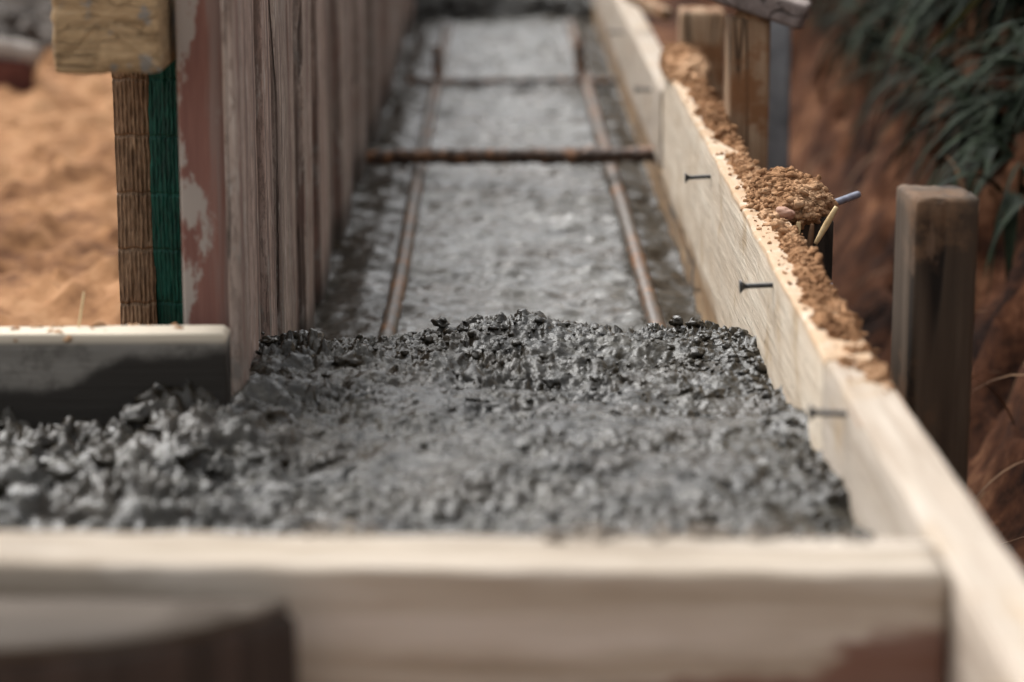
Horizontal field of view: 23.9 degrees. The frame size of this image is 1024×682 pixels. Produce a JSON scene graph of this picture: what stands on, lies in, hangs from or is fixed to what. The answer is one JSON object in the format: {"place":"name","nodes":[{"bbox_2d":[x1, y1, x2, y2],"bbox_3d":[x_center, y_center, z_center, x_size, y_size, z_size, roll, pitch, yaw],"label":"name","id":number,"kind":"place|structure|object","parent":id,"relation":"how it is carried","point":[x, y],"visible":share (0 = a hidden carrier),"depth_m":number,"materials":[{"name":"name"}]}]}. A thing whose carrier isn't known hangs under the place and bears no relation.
{"place":"outdoors","nodes":[
{"label":"outdoors","id":0,"kind":"place"},
{"bbox_2d":[0,47,120,326],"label":"ground","id":1,"kind":"structure","parent":0,"point":[58,227],"depth_m":4.49,"materials":[{"name":"soil"}]},
{"bbox_2d":[0,59,33,92],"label":"brick","id":2,"kind":"object","parent":1,"relation":"on","point":[16,75],"visible":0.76,"depth_m":6.03,"materials":[{"name":"red brick"}]},
{"bbox_2d":[0,37,41,69],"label":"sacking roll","id":3,"kind":"object","parent":1,"relation":"on","point":[14,49],"visible":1,"depth_m":6.04,"materials":[{"name":"white fabric"}]},
{"bbox_2d":[0,0,52,58],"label":"rubble","id":4,"kind":"object","parent":1,"relation":"on","point":[21,25],"visible":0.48,"depth_m":6.76,"materials":[{"name":"grey concrete"}]},
{"bbox_2d":[7,0,46,14],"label":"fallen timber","id":5,"kind":"object","parent":4,"relation":"on","point":[30,6],"visible":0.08,"depth_m":7.25,"materials":[{"name":"grey"}]},
{"bbox_2d":[0,325,231,429],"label":"splashed board","id":6,"kind":"object","parent":1,"relation":"on","point":[100,375],"visible":0.3,"depth_m":2.29,"materials":[{"name":"grey wood"}]},
{"bbox_2d":[78,291,84,327],"bbox_3d":[-0.412,-0.029,2.315,0.005,0.034,0.021,0,14,0],"label":"dry straw","id":7,"kind":"object","parent":6,"relation":"on","point":[81,309],"visible":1,"depth_m":2.31,"materials":[{"name":"beige plant"}]},
{"bbox_2d":[0,320,183,342],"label":"soil crumbs","id":8,"kind":"object","parent":6,"relation":"on","point":[97,323],"visible":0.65,"depth_m":2.31,"materials":[{"name":"brown soil"}]},
{"bbox_2d":[0,598,297,681],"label":"half log stake","id":9,"kind":"object","parent":1,"relation":"on","point":[88,640],"visible":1,"depth_m":1.47,"materials":[{"name":"brown wood"}]},
{"bbox_2d":[174,0,413,395],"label":"plank wall","id":10,"kind":"structure","parent":1,"relation":"on","point":[281,103],"depth_m":2.76,"materials":[{"name":"brown wood"}]},
{"bbox_2d":[51,0,175,74],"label":"timber beam","id":11,"kind":"structure","parent":10,"relation":"attached to","point":[112,36],"depth_m":2.27,"materials":[{"name":"beige wood"}]},
{"bbox_2d":[111,58,183,325],"bbox_3d":[-0.384,-0.073,2.653,0.094,0.524,0.016,0,14,0],"label":"woven cloth","id":12,"kind":"object","parent":11,"relation":"hanging from","point":[146,139],"visible":0.46,"depth_m":2.63,"materials":[{"name":"brown fabric"}]},
{"bbox_2d":[0,531,947,681],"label":"front board","id":13,"kind":"object","parent":1,"relation":"on","point":[431,608],"visible":0.92,"depth_m":1.55,"materials":[{"name":"beige wood"}]},
{"bbox_2d":[302,522,871,543],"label":"cement crumbs","id":14,"kind":"object","parent":13,"relation":"on","point":[598,533],"visible":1,"depth_m":1.60,"materials":[{"name":"grey concrete"}]},
{"bbox_2d":[414,0,592,25],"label":"concrete rubble","id":15,"kind":"object","parent":1,"relation":"on","point":[453,10],"visible":0.44,"depth_m":7.29,"materials":[{"name":"grey concrete"}]},
{"bbox_2d":[314,15,700,340],"bbox_3d":[-0.020,-0.462,5.184,0.600,0.035,4.898,0,14,0],"label":"cement slurry","id":16,"kind":"object","parent":1,"relation":"on","point":[512,239],"visible":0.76,"depth_m":4.21,"materials":[{"name":"grey concrete"}]},
{"bbox_2d":[376,23,451,339],"bbox_3d":[-0.176,-0.417,4.959,0.030,0.040,4.360,0,14,0],"label":"rebar","id":17,"kind":"object","parent":16,"relation":"on","point":[392,312],"visible":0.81,"depth_m":3.99,"materials":[{"name":"metal"}]},
{"bbox_2d":[432,45,441,77],"bbox_3d":[-0.180,-0.659,5.804,0.025,0.103,0.025,0,14,0],"label":"rebar stub","id":18,"kind":"object","parent":17,"relation":"on","point":[436,60],"visible":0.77,"depth_m":5.79,"materials":[{"name":"metal"}]},
{"bbox_2d":[0,308,875,538],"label":"wet concrete","id":19,"kind":"object","parent":16,"relation":"on","point":[523,422],"visible":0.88,"depth_m":2.17,"materials":[{"name":"grey concrete"}]},
{"bbox_2d":[366,144,657,166],"bbox_3d":[-0.003,-0.338,4.430,0.570,0.072,0.039,5,14,20],"label":"rebar","id":20,"kind":"object","parent":16,"relation":"on","point":[590,155],"visible":0.98,"depth_m":4.42,"materials":[{"name":"metal"}]},
{"bbox_2d":[408,76,615,85],"bbox_3d":[0.000,-0.619,5.761,0.497,0.028,0.021,2,14,7],"label":"rebar","id":21,"kind":"object","parent":16,"relation":"on","point":[500,81],"visible":0.98,"depth_m":5.75,"materials":[{"name":"metal"}]},
{"bbox_2d":[575,37,584,84],"bbox_3d":[0.162,-0.668,5.803,0.023,0.121,0.026,-7,15,-26],"label":"rebar stub","id":22,"kind":"object","parent":16,"relation":"on","point":[579,57],"visible":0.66,"depth_m":5.79,"materials":[{"name":"metal"}]},
{"bbox_2d":[567,19,666,327],"bbox_3d":[0.183,-0.425,4.949,0.031,0.040,4.380,0,14,0],"label":"rebar","id":23,"kind":"object","parent":16,"relation":"on","point":[651,307],"visible":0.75,"depth_m":3.97,"materials":[{"name":"metal"}]},
{"bbox_2d":[593,1,716,323],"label":"plank","id":24,"kind":"object","parent":1,"relation":"on","point":[686,258],"visible":0.1,"depth_m":4.28,"materials":[{"name":"brown wood"}]},
{"bbox_2d":[593,0,663,168],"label":"formwork board","id":25,"kind":"object","parent":24,"relation":"on","point":[635,46],"visible":0.83,"depth_m":4.88,"materials":[{"name":"beige wood"}]},
{"bbox_2d":[624,0,671,19],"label":"batten","id":26,"kind":"object","parent":25,"relation":"on","point":[657,9],"visible":1,"depth_m":4.93,"materials":[{"name":"beige wood"}]},
{"bbox_2d":[635,77,871,450],"bbox_3d":[0.268,-0.160,3.240,0.081,0.203,2.351,0,14,0],"label":"formwork board","id":27,"kind":"object","parent":24,"relation":"on","point":[747,287],"visible":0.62,"depth_m":2.83,"materials":[{"name":"wood"}]},
{"bbox_2d":[807,224,813,247],"bbox_3d":[0.336,-0.115,2.723,0.010,0.033,0.019,0,14,0],"label":"wood splinter","id":28,"kind":"object","parent":27,"relation":"attached to","point":[810,238],"visible":0.68,"depth_m":2.72,"materials":[{"name":"brown wood"}]},
{"bbox_2d":[808,361,1023,681],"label":"formwork board","id":29,"kind":"object","parent":24,"relation":"on","point":[888,464],"visible":0.75,"depth_m":1.70,"materials":[{"name":"beige wood"}]},
{"bbox_2d":[683,76,912,428],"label":"loose soil","id":30,"kind":"structure","parent":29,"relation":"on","point":[818,291],"depth_m":2.44,"materials":[{"name":"brown soil"}]},
{"bbox_2d":[659,42,711,83],"bbox_3d":[0.288,-0.459,4.025,0.086,0.063,0.470,0,14,0],"label":"soil mound","id":31,"kind":"object","parent":30,"relation":"on","point":[681,62],"visible":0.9,"depth_m":3.93,"materials":[{"name":"brown soil"}]},
{"bbox_2d":[776,206,794,220],"bbox_3d":[0.307,-0.143,2.713,0.022,0.016,0.022,0,14,0],"label":"pebble","id":32,"kind":"object","parent":30,"relation":"on","point":[785,212],"visible":0.99,"depth_m":2.71,"materials":[{"name":"stone"}]},
{"bbox_2d":[743,166,838,229],"bbox_3d":[0.325,-0.165,2.817,0.111,0.078,0.186,0,14,0],"label":"soil mound","id":33,"kind":"object","parent":30,"relation":"on","point":[808,199],"visible":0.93,"depth_m":2.76,"materials":[{"name":"brown soil"}]},
{"bbox_2d":[835,191,860,204],"bbox_3d":[0.387,-0.165,2.893,0.009,0.010,0.122,9,16,33],"label":"steel rod","id":34,"kind":"object","parent":33,"relation":"on","point":[848,197],"visible":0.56,"depth_m":2.92,"materials":[{"name":"grey metal"}]},
{"bbox_2d":[796,222,800,233],"bbox_3d":[0.321,-0.125,2.715,0.007,0.018,0.009,0,14,0],"label":"wood splinter","id":35,"kind":"object","parent":30,"relation":"on","point":[798,224],"visible":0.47,"depth_m":2.71,"materials":[{"name":"wood"}]},
{"bbox_2d":[814,206,837,244],"bbox_3d":[0.351,-0.130,2.707,0.026,0.044,0.008,0,14,0],"label":"wood splinter","id":36,"kind":"object","parent":30,"relation":"on","point":[826,223],"visible":1,"depth_m":2.70,"materials":[{"name":"wood"}]},
{"bbox_2d":[678,6,724,106],"bbox_3d":[0.344,-0.270,4.462,0.082,0.687,0.102,0,14,2],"label":"wooden stake","id":37,"kind":"object","parent":1,"relation":"on","point":[702,29],"visible":0.23,"depth_m":4.35,"materials":[{"name":"brown wood"}]},
{"bbox_2d":[724,14,770,169],"bbox_3d":[0.338,-0.094,3.548,0.059,0.768,0.062,-1,14,-3],"label":"wooden stake","id":38,"kind":"object","parent":1,"relation":"on","point":[747,74],"visible":0.19,"depth_m":3.45,"materials":[{"name":"brown wood"}]},
{"bbox_2d":[734,10,761,20],"bbox_3d":[0.341,-0.466,3.454,0.052,0.022,0.054,9,16,32],"label":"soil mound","id":39,"kind":"object","parent":38,"relation":"on","point":[740,13],"visible":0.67,"depth_m":3.43,"materials":[{"name":"brown soil"}]},
{"bbox_2d":[711,0,811,29],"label":"grey plank","id":40,"kind":"object","parent":38,"relation":"on","point":[793,14],"visible":1,"depth_m":3.41,"materials":[{"name":"grey wood"}]},
{"bbox_2d":[768,21,790,170],"bbox_3d":[0.506,-0.418,4.633,0.050,0.950,0.035,-1,14,0],"label":"metal post","id":41,"kind":"object","parent":1,"relation":"on","point":[779,99],"visible":0.2,"depth_m":4.60,"materials":[{"name":"metal"}]},
{"bbox_2d":[800,217,833,280],"bbox_3d":[0.341,0.152,2.851,0.053,0.615,0.054,0,14,0],"label":"wooden stake","id":42,"kind":"object","parent":1,"relation":"on","point":[825,245],"visible":0.06,"depth_m":2.76,"materials":[{"name":"brown wood"}]},
{"bbox_2d":[890,184,979,491],"bbox_3d":[0.415,0.200,2.441,0.065,0.716,0.086,-1,14,-4],"label":"wooden stake","id":43,"kind":"object","parent":1,"relation":"on","point":[935,256],"visible":0.58,"depth_m":2.35,"materials":[{"name":"brown wood"}]},
{"bbox_2d":[640,0,1023,573],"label":"earth bank","id":44,"kind":"structure","parent":0,"point":[864,239],"depth_m":4.80,"materials":[{"name":"brown soil"}]},
{"bbox_2d":[667,0,1023,297],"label":"undergrowth","id":45,"kind":"object","parent":44,"relation":"on","point":[988,141],"visible":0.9,"depth_m":4.48,"materials":[{"name":"green plant"}]},
{"bbox_2d":[804,8,1023,544],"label":"dry stems","id":46,"kind":"object","parent":44,"relation":"on","point":[960,182],"visible":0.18,"depth_m":3.94,"materials":[{"name":"brown plant"}]},
{"bbox_2d":[919,0,979,64],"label":"pale grass","id":47,"kind":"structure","parent":44,"relation":"on","point":[965,11],"depth_m":3.78,"materials":[{"name":"green plant"}]}
]}

